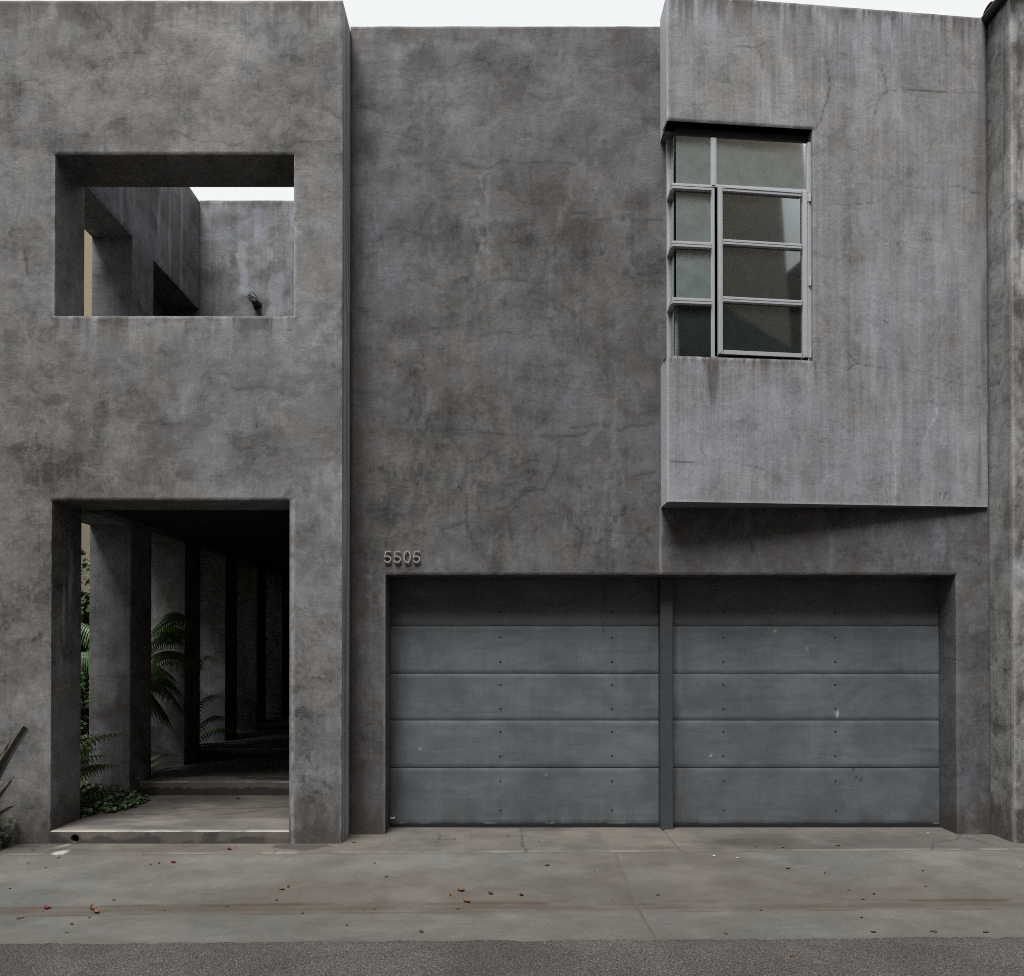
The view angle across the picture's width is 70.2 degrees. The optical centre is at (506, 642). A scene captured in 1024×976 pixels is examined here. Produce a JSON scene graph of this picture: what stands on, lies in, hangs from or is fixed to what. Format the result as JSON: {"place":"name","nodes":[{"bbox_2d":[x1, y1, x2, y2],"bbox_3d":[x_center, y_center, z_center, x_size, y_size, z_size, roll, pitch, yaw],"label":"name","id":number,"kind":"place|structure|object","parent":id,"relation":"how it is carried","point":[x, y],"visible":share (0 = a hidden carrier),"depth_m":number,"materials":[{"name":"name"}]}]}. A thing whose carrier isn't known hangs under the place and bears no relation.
{"place":"outdoors","nodes":[
{"label":"outdoors","id":0,"kind":"place"},
{"bbox_2d":[80,745,158,818],"bbox_3d":[-6.275,1.505,11.168,4.550,0.414,8.642,0,0,0],"label":"planting bed","id":1,"kind":"object","parent":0,"point":[97,810],"depth_m":7.69,"materials":[{"name":"soil"}]},
{"bbox_2d":[80,546,89,767],"bbox_3d":[-5.250,0.215,11.995,1.215,2.927,6.705,0,0,0],"label":"climbing plant","id":2,"kind":"object","parent":1,"relation":"on","point":[84,676],"visible":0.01,"depth_m":9.17,"materials":[{"name":"green plant"}]},
{"bbox_2d":[81,592,89,741],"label":"garden wall","id":3,"kind":"structure","parent":1,"relation":"on","point":[84,710],"depth_m":10.92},
{"bbox_2d":[80,733,132,802],"bbox_3d":[-4.426,1.227,7.271,0.989,0.877,0.857,0,0,13],"label":"fern","id":4,"kind":"object","parent":1,"relation":"on","point":[84,749],"visible":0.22,"depth_m":7.42,"materials":[{"name":"green plant"}]},
{"bbox_2d":[80,778,149,817],"bbox_3d":[-4.235,1.562,7.495,1.048,0.217,1.280,0,0,0],"label":"ground cover","id":5,"kind":"object","parent":1,"relation":"on","point":[135,798],"visible":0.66,"depth_m":7.34,"materials":[{"name":"green plant"}]},
{"bbox_2d":[81,612,204,730],"bbox_3d":[-4.505,0.663,8.486,1.384,2.042,1.525,0,-1,31],"label":"tree fern","id":6,"kind":"object","parent":1,"relation":"on","point":[161,683],"visible":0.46,"depth_m":8.57,"materials":[{"name":"green plant"}]},
{"bbox_2d":[151,751,179,769],"bbox_3d":[-4.213,1.381,8.661,0.729,0.410,0.485,0,0,15],"label":"fern","id":7,"kind":"object","parent":1,"relation":"on","point":[155,757],"visible":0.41,"depth_m":8.66,"materials":[{"name":"green plant"}]},
{"bbox_2d":[200,655,238,742],"bbox_3d":[-4.161,0.847,9.885,1.039,1.336,0.570,0,0,-13],"label":"fern","id":8,"kind":"object","parent":1,"relation":"on","point":[219,729],"visible":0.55,"depth_m":9.93,"materials":[{"name":"green plant"}]},
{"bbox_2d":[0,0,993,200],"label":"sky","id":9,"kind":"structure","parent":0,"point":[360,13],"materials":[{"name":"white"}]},
{"bbox_2d":[0,936,1023,975],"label":"alley road","id":10,"kind":"structure","parent":0,"point":[941,956],"depth_m":4.15,"materials":[{"name":"grey asphalt"}]},
{"bbox_2d":[0,827,1023,854],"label":"driveway","id":11,"kind":"structure","parent":0,"point":[521,839],"depth_m":6.43,"materials":[{"name":"concrete"}]},
{"bbox_2d":[0,818,15,847],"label":"leafy weed","id":12,"kind":"object","parent":11,"relation":"on","point":[2,830],"visible":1,"depth_m":6.29,"materials":[{"name":"green plant"}]},
{"bbox_2d":[0,726,28,815],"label":"flax plant","id":13,"kind":"object","parent":11,"relation":"on","point":[6,755],"visible":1,"depth_m":6.13,"materials":[{"name":"green plant"}]},
{"bbox_2d":[81,229,91,591],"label":"cream house","id":14,"kind":"structure","parent":11,"relation":"on","point":[85,536],"depth_m":15.00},
{"bbox_2d":[0,0,990,843],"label":"concrete house","id":15,"kind":"structure","parent":11,"relation":"on","point":[444,476],"depth_m":6.73,"materials":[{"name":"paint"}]},
{"bbox_2d":[247,292,261,308],"bbox_3d":[-3.228,-4.386,9.326,0.116,0.116,0.256,0,0,0],"label":"wall lamp","id":16,"kind":"object","parent":15,"relation":"attached to","point":[255,301],"visible":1,"depth_m":9.32,"materials":[{"name":"metal"}]},
{"bbox_2d":[390,578,658,826],"bbox_3d":[0.175,0.550,7.006,2.575,2.438,0.060,0,0,0],"label":"garage door","id":17,"kind":"structure","parent":15,"relation":"in","point":[515,702],"depth_m":6.99,"materials":[{"name":"paint"}]},
{"bbox_2d":[671,306,679,355],"bbox_3d":[1.528,-2.825,6.642,0.031,0.576,0.159,0,0,-19],"label":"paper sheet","id":18,"kind":"object","parent":15,"relation":"in","point":[677,351],"visible":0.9,"depth_m":6.58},
{"bbox_2d":[666,128,811,360],"bbox_3d":[2.128,-3.590,6.626,1.300,2.092,0.239,0,0,0],"label":"corner window","id":19,"kind":"structure","parent":15,"relation":"in","point":[799,146],"depth_m":6.60,"materials":[{"name":"metal"}]},
{"bbox_2d":[673,578,939,826],"bbox_3d":[2.867,0.550,7.008,2.567,2.438,0.056,0,0,0],"label":"garage door","id":20,"kind":"structure","parent":15,"relation":"in","point":[798,702],"depth_m":6.99,"materials":[{"name":"paint"}]},
{"bbox_2d":[981,0,1023,842],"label":"neighbour house","id":21,"kind":"structure","parent":11,"relation":"on","point":[1003,20],"depth_m":6.51,"materials":[{"name":"grey concrete"}]},
{"label":"ground","id":22,"kind":"structure","parent":0,"visible":0},
{"bbox_2d":[0,850,1023,943],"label":"sidewalk","id":23,"kind":"structure","parent":22,"relation":"on","point":[201,898],"depth_m":5.25,"materials":[{"name":"concrete"}]}
]}

